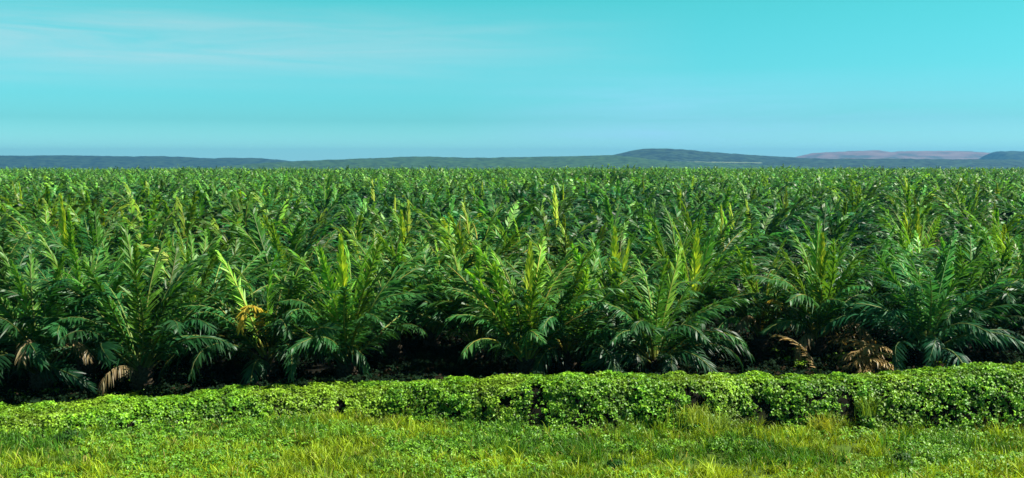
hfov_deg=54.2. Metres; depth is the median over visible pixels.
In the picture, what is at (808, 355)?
fallen frond
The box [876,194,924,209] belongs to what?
oil palm
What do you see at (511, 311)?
oil palm
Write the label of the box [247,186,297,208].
oil palm
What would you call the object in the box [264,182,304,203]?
oil palm
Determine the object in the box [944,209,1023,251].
oil palm
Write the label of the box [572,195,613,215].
oil palm
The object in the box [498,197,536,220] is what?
oil palm
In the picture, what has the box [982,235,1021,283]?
oil palm
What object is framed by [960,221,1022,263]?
oil palm
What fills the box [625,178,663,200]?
oil palm
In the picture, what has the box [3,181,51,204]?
oil palm
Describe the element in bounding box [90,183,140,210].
oil palm
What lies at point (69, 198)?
oil palm
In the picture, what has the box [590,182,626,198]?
oil palm
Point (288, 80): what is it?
sky
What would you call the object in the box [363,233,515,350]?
oil palm
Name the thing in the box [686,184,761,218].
oil palm
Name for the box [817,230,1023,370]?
oil palm
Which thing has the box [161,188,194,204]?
oil palm
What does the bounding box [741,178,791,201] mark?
oil palm
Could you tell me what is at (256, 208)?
oil palm
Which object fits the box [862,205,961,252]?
oil palm
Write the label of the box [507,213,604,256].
oil palm
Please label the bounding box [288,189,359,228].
oil palm
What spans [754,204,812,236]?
oil palm
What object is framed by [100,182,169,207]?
oil palm
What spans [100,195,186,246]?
oil palm
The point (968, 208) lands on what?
oil palm
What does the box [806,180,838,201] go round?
oil palm
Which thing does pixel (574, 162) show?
hill
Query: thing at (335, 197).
oil palm
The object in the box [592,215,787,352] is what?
oil palm
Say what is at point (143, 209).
oil palm
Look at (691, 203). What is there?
oil palm
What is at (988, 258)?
oil palm
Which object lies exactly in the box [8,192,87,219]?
oil palm
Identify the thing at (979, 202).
oil palm
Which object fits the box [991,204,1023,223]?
oil palm
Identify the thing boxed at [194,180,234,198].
oil palm
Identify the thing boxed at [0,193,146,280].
oil palm
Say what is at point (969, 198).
oil palm
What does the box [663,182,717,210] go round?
oil palm
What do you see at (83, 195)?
oil palm
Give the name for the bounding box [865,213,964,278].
oil palm
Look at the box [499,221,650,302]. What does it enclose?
oil palm
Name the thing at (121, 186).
oil palm
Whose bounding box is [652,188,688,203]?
oil palm
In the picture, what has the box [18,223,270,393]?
oil palm
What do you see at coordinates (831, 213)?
oil palm
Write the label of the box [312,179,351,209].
oil palm
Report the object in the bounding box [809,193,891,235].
oil palm
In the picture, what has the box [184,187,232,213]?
oil palm
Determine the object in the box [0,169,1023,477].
ground
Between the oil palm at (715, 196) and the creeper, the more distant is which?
the oil palm at (715, 196)
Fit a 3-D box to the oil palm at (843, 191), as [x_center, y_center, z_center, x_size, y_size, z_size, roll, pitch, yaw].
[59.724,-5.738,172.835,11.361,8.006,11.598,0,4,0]
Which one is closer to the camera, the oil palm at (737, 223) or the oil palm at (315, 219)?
the oil palm at (737, 223)
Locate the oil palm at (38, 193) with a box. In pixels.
[22,187,67,205]
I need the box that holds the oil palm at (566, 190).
[533,179,587,212]
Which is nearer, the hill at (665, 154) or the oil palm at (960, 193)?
the oil palm at (960, 193)
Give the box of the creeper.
[0,342,1023,436]
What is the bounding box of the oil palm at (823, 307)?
[741,216,920,361]
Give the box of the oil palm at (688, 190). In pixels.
[652,183,697,207]
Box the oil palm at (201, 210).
[166,190,232,241]
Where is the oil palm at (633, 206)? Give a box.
[582,197,638,225]
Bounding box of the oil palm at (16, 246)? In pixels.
[5,224,72,278]
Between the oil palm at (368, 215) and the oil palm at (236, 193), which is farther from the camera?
the oil palm at (236, 193)
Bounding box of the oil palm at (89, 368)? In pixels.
[0,234,186,375]
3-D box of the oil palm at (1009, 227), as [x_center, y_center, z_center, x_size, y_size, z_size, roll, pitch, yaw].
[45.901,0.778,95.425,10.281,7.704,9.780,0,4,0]
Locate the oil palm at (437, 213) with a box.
[397,195,488,250]
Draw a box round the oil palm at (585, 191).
[573,185,611,203]
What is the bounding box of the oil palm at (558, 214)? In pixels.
[515,185,594,237]
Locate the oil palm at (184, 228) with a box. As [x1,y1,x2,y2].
[134,191,232,249]
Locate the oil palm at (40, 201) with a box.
[0,183,57,218]
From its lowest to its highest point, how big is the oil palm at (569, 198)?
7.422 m
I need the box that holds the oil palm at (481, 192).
[457,182,497,207]
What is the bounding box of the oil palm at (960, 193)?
[934,187,988,210]
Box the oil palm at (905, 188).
[873,180,936,203]
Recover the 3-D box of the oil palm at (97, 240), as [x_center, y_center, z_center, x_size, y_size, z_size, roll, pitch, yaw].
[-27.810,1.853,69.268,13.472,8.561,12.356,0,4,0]
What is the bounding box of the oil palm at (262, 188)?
[238,178,285,201]
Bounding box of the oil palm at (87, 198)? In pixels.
[63,188,123,212]
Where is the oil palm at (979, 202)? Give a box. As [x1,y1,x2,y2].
[936,192,1004,223]
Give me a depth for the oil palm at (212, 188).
171.10 m
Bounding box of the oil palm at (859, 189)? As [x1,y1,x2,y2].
[824,182,890,211]
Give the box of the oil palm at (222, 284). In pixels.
[97,230,308,362]
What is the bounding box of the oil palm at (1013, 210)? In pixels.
[1001,199,1021,225]
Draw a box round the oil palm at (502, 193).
[485,180,530,204]
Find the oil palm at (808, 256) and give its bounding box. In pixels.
[779,235,868,275]
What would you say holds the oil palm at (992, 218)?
on the ground at (762, 409)
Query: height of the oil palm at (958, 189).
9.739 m
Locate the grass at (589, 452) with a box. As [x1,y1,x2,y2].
[0,402,1023,477]
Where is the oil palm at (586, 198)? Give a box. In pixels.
[571,191,599,207]
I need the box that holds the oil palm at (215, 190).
[197,188,243,200]
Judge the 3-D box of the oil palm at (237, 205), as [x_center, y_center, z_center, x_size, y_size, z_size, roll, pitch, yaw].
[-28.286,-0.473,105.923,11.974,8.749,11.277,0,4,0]
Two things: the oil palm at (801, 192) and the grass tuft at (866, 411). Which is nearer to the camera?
the grass tuft at (866, 411)
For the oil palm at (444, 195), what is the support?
on the ground at (762, 409)
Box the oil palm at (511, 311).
[426,233,631,375]
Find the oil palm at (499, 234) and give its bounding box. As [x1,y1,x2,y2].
[472,216,574,272]
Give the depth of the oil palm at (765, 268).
68.91 m
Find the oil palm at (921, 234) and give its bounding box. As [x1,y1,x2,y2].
[845,206,977,278]
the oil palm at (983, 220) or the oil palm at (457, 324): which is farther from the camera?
the oil palm at (983, 220)
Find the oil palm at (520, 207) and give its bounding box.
[475,194,529,224]
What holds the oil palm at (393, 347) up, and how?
on the ground at (762, 409)
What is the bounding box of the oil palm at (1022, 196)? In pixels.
[978,192,1023,213]
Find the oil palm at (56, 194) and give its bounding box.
[42,188,77,203]
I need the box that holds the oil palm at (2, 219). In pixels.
[0,201,50,253]
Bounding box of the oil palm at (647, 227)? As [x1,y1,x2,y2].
[601,213,699,267]
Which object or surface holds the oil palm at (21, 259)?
on the ground at (762, 409)
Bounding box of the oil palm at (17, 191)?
[0,181,38,214]
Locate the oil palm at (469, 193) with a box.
[465,184,494,202]
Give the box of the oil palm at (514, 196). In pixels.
[494,181,542,208]
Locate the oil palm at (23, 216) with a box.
[1,201,43,236]
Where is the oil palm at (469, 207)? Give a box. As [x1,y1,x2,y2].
[429,192,487,224]
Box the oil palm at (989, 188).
[966,183,1019,198]
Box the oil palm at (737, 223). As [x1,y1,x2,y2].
[665,205,787,282]
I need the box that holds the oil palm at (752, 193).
[713,178,772,215]
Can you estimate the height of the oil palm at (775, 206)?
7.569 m
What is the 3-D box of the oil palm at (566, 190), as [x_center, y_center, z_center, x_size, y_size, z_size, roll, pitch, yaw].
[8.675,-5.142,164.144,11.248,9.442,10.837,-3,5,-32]
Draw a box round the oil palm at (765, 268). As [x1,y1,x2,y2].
[740,231,866,323]
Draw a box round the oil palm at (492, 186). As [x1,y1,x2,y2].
[475,177,514,203]
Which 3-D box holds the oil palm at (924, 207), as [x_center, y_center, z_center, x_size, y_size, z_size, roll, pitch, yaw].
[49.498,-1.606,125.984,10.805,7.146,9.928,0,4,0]
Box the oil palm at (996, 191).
[968,183,1021,200]
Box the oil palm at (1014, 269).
[971,215,1023,320]
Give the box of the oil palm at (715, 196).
[667,187,728,210]
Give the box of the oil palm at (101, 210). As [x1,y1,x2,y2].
[65,197,126,225]
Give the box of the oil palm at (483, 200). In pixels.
[446,194,498,212]
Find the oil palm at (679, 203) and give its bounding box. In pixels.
[654,189,699,213]
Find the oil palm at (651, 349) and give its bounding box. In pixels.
[557,247,754,374]
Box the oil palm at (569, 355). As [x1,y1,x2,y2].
[457,233,668,374]
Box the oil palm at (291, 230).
[272,216,351,260]
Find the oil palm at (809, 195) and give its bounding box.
[791,185,840,209]
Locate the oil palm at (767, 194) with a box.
[730,182,774,212]
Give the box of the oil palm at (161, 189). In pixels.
[138,179,186,201]
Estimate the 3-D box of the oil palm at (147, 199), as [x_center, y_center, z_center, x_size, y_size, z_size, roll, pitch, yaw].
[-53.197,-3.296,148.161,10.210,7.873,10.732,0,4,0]
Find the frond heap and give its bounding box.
[829,338,893,373]
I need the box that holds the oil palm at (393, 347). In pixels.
[300,230,450,356]
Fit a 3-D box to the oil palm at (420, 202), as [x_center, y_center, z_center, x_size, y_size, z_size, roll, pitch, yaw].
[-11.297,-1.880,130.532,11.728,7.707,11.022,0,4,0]
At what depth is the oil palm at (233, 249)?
71.60 m
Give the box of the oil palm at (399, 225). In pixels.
[344,206,446,271]
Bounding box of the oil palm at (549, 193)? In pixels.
[545,184,584,198]
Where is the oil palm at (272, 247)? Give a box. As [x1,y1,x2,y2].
[183,204,376,338]
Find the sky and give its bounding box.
[0,0,1023,160]
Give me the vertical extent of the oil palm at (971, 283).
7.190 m
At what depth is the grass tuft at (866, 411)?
41.52 m
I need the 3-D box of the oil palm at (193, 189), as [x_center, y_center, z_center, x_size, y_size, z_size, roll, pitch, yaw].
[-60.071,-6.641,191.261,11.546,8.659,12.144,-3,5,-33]
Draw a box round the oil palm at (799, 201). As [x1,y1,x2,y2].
[757,192,821,223]
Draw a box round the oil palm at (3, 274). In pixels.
[0,246,101,379]
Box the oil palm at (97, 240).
[14,204,185,288]
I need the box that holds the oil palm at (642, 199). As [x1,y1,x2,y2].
[637,191,672,216]
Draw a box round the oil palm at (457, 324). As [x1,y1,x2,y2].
[378,227,566,361]
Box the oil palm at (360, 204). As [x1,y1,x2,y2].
[335,192,382,220]
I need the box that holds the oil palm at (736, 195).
[704,186,771,222]
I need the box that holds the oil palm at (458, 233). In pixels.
[404,201,551,321]
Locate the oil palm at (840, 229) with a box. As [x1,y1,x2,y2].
[766,208,873,279]
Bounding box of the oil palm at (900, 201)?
[876,185,945,221]
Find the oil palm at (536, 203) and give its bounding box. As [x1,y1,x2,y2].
[511,194,559,223]
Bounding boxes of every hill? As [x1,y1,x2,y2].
[0,155,290,168]
[200,155,832,169]
[615,148,819,163]
[755,158,1023,170]
[797,150,989,158]
[979,151,1023,159]
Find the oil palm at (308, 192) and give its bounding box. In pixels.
[297,188,324,206]
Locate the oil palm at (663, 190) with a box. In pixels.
[646,180,679,201]
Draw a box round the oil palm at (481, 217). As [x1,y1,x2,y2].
[438,192,520,245]
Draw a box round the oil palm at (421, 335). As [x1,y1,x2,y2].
[360,234,490,338]
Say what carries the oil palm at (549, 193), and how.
on the ground at (762, 409)
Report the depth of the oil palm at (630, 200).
149.68 m
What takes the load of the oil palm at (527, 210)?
on the ground at (762, 409)
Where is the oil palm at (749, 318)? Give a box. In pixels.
[680,237,832,348]
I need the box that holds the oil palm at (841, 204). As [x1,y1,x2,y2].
[837,196,877,221]
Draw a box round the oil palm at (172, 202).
[133,184,189,204]
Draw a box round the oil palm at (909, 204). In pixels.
[871,183,944,228]
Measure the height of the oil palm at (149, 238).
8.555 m
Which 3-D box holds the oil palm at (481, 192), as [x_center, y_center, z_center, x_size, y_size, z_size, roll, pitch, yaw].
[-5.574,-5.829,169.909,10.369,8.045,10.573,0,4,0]
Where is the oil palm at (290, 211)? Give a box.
[267,205,312,241]
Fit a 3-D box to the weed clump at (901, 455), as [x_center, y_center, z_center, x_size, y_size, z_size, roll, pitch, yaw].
[14.384,8.143,36.732,0.852,0.712,0.912,0,4,0]
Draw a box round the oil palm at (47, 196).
[5,185,85,241]
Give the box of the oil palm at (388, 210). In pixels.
[369,200,431,224]
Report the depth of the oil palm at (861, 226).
100.46 m
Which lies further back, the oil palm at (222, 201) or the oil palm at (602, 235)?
the oil palm at (222, 201)
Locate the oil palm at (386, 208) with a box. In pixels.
[367,197,417,219]
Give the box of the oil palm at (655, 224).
[607,203,760,331]
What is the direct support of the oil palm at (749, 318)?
on the ground at (762, 409)
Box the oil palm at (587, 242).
[573,223,653,274]
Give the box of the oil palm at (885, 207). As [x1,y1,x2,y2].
[840,190,894,215]
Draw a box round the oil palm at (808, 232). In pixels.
[766,212,871,278]
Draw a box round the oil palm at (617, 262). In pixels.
[517,226,725,355]
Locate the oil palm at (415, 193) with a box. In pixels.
[389,180,435,202]
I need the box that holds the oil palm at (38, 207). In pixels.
[7,197,67,216]
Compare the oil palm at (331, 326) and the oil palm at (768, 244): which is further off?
the oil palm at (768, 244)
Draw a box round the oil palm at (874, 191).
[843,185,888,201]
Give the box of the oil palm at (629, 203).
[583,190,630,212]
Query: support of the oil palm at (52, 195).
on the ground at (762, 409)
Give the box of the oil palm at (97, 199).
[66,192,129,221]
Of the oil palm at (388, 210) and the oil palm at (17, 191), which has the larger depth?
the oil palm at (17, 191)
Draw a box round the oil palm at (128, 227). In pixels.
[74,212,157,262]
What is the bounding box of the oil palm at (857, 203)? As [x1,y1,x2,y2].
[805,192,887,224]
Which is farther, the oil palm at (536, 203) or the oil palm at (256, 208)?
the oil palm at (536, 203)
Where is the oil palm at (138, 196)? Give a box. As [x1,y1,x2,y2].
[96,190,155,223]
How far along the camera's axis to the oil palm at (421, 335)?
64.95 m
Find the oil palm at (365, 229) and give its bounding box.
[353,196,428,240]
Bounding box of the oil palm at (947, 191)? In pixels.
[935,185,969,200]
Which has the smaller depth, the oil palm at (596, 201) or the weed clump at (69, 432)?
the weed clump at (69, 432)
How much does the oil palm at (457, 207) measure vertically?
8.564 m
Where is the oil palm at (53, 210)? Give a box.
[3,198,119,244]
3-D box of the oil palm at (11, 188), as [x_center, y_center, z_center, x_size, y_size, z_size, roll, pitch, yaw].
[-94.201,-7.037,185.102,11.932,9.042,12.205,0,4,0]
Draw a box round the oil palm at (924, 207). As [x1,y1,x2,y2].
[865,197,947,229]
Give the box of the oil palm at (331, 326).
[227,232,461,379]
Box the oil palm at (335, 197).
[308,183,363,211]
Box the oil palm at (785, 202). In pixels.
[753,185,820,228]
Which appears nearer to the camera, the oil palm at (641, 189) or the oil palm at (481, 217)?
the oil palm at (481, 217)
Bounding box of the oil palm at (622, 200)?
[601,196,650,227]
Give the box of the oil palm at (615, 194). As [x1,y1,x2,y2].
[585,178,645,205]
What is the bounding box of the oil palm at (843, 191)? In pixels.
[827,183,885,208]
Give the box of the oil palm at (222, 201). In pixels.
[172,188,245,235]
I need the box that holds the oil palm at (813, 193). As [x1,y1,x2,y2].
[789,184,831,198]
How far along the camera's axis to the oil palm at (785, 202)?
131.15 m
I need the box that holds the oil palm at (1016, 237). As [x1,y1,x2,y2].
[933,214,1023,273]
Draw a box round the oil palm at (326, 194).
[290,175,356,214]
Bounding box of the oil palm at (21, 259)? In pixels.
[0,227,115,313]
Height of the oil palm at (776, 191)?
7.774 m
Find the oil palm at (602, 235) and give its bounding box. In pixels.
[536,218,649,292]
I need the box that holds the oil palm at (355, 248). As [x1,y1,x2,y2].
[305,226,433,307]
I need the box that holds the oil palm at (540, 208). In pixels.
[501,195,572,226]
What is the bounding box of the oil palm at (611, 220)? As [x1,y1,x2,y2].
[561,189,662,253]
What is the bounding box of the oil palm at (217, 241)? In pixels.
[139,234,242,268]
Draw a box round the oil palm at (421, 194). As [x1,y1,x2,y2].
[387,185,441,212]
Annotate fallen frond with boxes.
[771,334,819,370]
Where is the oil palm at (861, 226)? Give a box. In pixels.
[784,199,900,254]
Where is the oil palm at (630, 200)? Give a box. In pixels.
[614,189,667,214]
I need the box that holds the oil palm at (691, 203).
[686,189,753,236]
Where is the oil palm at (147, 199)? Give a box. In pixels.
[126,190,174,208]
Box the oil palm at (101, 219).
[36,198,144,248]
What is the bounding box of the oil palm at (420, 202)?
[396,195,448,218]
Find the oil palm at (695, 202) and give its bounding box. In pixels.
[665,194,738,226]
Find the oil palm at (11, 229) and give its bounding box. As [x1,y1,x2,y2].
[1,218,43,265]
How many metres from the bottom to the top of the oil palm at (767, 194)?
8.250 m
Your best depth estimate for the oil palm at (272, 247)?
62.62 m
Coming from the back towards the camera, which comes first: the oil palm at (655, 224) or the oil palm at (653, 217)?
the oil palm at (653, 217)
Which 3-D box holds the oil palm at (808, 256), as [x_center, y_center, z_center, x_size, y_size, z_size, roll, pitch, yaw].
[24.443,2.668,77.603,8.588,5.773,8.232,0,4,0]
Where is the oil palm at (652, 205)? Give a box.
[608,195,668,226]
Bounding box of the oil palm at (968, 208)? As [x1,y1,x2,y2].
[929,198,991,232]
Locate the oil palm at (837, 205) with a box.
[795,196,871,244]
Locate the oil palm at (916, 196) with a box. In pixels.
[874,185,940,210]
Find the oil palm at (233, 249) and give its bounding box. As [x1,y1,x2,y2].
[143,224,297,304]
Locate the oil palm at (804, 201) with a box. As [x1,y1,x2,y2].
[779,186,841,222]
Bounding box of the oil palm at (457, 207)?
[420,186,476,217]
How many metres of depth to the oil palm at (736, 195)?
137.88 m
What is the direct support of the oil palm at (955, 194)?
on the ground at (762, 409)
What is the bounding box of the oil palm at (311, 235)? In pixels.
[235,208,352,285]
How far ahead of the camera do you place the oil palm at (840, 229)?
93.88 m
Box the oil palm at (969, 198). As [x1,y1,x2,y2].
[934,186,984,205]
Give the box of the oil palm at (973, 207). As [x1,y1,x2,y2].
[937,200,1006,240]
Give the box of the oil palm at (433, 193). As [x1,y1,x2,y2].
[415,188,458,205]
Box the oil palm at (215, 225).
[176,214,262,255]
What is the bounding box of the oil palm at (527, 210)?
[442,193,543,252]
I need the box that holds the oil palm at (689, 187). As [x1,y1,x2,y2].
[666,175,707,201]
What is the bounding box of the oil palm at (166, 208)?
[130,195,211,227]
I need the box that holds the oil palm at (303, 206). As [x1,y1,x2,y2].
[268,194,325,224]
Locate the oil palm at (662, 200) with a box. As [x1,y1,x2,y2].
[635,194,694,222]
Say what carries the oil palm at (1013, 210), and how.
on the ground at (762, 409)
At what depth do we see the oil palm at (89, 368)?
50.53 m
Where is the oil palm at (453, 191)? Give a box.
[433,183,477,199]
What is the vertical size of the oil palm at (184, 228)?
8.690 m
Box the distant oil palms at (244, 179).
[0,163,1023,243]
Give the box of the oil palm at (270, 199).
[240,186,299,217]
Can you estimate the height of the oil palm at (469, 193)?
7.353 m
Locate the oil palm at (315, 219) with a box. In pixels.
[281,204,346,248]
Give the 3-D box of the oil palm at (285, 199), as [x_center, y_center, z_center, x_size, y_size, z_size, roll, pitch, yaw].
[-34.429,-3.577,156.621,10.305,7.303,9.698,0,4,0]
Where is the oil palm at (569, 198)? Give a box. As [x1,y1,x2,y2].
[537,193,586,217]
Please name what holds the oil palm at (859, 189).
on the ground at (762, 409)
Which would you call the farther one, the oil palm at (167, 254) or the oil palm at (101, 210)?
the oil palm at (101, 210)
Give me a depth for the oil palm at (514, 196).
162.64 m
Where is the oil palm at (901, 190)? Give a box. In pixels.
[885,181,928,198]
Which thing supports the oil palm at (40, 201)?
on the ground at (762, 409)
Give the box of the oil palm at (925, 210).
[854,200,954,244]
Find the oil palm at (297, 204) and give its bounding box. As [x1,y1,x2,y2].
[239,194,316,242]
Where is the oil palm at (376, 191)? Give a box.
[344,182,406,212]
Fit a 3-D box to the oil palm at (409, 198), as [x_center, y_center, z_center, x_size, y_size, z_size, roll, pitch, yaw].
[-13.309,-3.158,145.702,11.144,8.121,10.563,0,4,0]
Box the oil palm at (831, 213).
[786,199,873,251]
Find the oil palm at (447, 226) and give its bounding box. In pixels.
[391,211,493,265]
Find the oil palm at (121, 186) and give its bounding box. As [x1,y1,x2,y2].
[91,180,141,203]
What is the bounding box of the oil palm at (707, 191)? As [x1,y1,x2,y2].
[681,184,732,206]
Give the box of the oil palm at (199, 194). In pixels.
[160,186,233,221]
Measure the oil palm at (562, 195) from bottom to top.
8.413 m
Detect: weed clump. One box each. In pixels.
[52,428,81,443]
[605,457,630,470]
[892,451,914,468]
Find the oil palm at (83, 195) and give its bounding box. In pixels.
[73,185,120,206]
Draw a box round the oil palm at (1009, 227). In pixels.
[946,207,1023,249]
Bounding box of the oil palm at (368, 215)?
[326,201,391,237]
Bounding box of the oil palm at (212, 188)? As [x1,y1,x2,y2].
[180,180,233,200]
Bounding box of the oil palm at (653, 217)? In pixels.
[626,198,717,250]
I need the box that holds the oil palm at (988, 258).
[902,230,1023,350]
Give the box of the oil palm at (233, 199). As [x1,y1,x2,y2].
[199,193,265,218]
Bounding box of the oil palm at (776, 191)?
[741,187,793,201]
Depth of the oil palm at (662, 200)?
128.93 m
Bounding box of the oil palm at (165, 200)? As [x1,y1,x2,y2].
[155,197,191,218]
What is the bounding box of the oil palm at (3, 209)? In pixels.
[0,202,59,231]
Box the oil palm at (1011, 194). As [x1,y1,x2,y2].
[981,184,1018,207]
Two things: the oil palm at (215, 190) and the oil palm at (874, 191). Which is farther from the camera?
the oil palm at (874, 191)
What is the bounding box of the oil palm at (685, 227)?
[630,199,784,298]
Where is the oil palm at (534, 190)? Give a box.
[508,174,559,206]
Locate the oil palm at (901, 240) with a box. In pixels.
[840,215,992,305]
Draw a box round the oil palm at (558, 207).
[534,197,583,222]
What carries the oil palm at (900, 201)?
on the ground at (762, 409)
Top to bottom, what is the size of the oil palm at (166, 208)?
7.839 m
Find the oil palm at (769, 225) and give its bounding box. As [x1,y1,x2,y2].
[710,198,800,267]
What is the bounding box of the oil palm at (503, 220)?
[467,197,540,225]
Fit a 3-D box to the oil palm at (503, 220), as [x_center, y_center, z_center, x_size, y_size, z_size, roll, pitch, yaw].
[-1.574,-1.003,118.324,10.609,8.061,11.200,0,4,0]
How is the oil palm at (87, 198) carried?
on the ground at (762, 409)
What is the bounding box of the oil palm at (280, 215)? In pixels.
[214,196,326,248]
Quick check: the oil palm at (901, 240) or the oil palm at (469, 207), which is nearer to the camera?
the oil palm at (901, 240)
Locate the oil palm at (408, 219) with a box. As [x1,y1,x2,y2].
[352,199,441,258]
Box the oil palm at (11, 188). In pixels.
[0,177,36,201]
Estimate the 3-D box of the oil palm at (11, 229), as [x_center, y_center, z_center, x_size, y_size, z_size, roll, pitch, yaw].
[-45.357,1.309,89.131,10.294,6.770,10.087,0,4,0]
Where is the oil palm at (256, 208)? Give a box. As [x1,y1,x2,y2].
[226,197,296,218]
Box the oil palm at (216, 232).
[188,204,295,267]
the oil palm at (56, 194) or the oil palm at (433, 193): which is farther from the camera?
the oil palm at (56, 194)
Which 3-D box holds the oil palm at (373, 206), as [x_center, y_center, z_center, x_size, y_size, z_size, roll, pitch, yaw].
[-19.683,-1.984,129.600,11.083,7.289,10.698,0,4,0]
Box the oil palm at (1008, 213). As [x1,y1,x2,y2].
[993,191,1023,225]
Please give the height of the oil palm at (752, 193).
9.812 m
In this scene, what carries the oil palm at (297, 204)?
on the ground at (762, 409)
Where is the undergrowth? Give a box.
[0,319,1023,404]
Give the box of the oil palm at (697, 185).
[672,177,713,198]
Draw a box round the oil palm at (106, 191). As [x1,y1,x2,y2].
[77,182,123,203]
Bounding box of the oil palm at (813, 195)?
[790,184,843,205]
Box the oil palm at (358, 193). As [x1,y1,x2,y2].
[337,182,389,202]
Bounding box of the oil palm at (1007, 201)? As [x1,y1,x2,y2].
[988,189,1023,212]
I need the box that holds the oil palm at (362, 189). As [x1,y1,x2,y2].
[340,176,403,208]
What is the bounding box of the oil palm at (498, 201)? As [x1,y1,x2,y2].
[480,193,518,211]
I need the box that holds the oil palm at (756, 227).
[743,213,798,250]
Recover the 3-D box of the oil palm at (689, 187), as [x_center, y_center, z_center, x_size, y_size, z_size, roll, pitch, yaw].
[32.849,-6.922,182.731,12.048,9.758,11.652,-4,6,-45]
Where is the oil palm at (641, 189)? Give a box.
[607,180,657,205]
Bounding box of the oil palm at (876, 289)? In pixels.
[782,224,938,336]
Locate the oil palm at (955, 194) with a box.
[926,184,1008,228]
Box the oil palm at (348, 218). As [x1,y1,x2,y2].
[313,204,393,269]
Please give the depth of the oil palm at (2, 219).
95.72 m
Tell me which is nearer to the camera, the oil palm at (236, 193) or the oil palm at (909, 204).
the oil palm at (909, 204)
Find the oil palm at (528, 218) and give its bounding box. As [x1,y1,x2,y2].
[497,211,560,245]
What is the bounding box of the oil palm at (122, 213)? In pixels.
[93,207,145,236]
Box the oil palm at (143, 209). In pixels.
[106,193,184,233]
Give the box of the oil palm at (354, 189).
[333,181,371,198]
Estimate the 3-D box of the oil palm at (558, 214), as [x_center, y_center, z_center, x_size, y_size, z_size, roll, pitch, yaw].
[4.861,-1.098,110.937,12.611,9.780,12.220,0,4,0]
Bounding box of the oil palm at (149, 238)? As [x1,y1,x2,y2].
[97,210,215,269]
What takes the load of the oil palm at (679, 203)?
on the ground at (762, 409)
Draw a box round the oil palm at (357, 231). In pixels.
[315,211,398,259]
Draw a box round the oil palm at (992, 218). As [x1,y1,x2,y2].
[952,203,1023,237]
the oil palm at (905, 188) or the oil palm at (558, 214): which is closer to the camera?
the oil palm at (558, 214)
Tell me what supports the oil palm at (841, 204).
on the ground at (762, 409)
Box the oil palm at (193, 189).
[172,182,219,198]
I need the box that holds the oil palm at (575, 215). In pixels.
[549,206,605,231]
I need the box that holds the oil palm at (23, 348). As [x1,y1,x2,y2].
[0,248,158,392]
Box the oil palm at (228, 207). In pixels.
[206,187,278,229]
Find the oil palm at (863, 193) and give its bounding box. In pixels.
[832,183,883,201]
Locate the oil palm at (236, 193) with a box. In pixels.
[223,189,262,210]
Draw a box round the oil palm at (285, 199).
[274,193,318,209]
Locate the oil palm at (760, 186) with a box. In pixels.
[733,175,788,208]
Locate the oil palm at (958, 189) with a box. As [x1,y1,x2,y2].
[924,178,986,208]
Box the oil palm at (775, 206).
[742,197,813,244]
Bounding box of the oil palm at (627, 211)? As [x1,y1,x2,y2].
[582,201,671,250]
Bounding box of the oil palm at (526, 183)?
[491,177,532,203]
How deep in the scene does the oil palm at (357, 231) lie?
85.32 m
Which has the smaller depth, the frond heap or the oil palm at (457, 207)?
the frond heap
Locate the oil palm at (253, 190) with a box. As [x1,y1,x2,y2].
[252,186,285,199]
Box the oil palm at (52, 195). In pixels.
[23,183,73,201]
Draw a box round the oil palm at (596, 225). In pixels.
[543,209,637,254]
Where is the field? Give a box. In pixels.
[679,161,761,163]
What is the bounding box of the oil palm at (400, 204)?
[387,183,461,233]
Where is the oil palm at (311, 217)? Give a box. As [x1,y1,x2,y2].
[299,197,351,227]
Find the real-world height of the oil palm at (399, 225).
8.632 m
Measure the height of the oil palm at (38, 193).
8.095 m
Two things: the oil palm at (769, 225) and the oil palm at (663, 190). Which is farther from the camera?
the oil palm at (663, 190)
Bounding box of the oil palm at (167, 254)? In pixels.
[97,213,267,320]
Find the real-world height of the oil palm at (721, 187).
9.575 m
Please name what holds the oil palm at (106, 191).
on the ground at (762, 409)
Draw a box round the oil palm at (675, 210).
[628,197,723,253]
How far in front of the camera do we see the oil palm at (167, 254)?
64.72 m
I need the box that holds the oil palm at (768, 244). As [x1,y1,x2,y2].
[676,203,799,279]
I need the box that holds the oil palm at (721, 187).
[694,180,741,199]
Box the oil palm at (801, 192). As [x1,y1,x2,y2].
[776,188,815,204]
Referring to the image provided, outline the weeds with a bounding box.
[0,412,1023,477]
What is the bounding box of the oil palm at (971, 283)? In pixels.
[872,234,1023,353]
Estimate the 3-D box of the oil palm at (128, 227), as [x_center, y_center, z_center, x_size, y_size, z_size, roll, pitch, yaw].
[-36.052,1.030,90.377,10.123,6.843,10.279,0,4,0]
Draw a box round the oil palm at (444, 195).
[415,187,471,214]
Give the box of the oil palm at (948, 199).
[935,190,991,210]
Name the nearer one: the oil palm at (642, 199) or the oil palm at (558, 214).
the oil palm at (558, 214)
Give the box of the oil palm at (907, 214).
[868,195,959,244]
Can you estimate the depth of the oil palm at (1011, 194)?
168.30 m
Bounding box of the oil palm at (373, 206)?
[329,195,393,226]
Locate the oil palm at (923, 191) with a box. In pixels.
[875,177,944,208]
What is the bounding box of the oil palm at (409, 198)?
[392,189,444,211]
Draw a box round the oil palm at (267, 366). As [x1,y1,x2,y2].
[141,250,385,384]
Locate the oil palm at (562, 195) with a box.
[537,186,583,209]
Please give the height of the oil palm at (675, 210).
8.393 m
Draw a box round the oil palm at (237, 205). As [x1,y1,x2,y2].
[194,193,283,242]
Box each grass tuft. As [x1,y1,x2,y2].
[666,398,728,429]
[705,410,746,433]
[801,407,847,437]
[853,394,885,417]
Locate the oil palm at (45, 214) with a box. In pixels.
[1,199,119,277]
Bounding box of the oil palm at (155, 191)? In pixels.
[128,179,170,200]
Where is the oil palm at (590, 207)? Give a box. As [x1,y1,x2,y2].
[566,196,636,229]
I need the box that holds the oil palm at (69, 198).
[42,192,108,227]
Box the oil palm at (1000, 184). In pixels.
[961,174,1018,199]

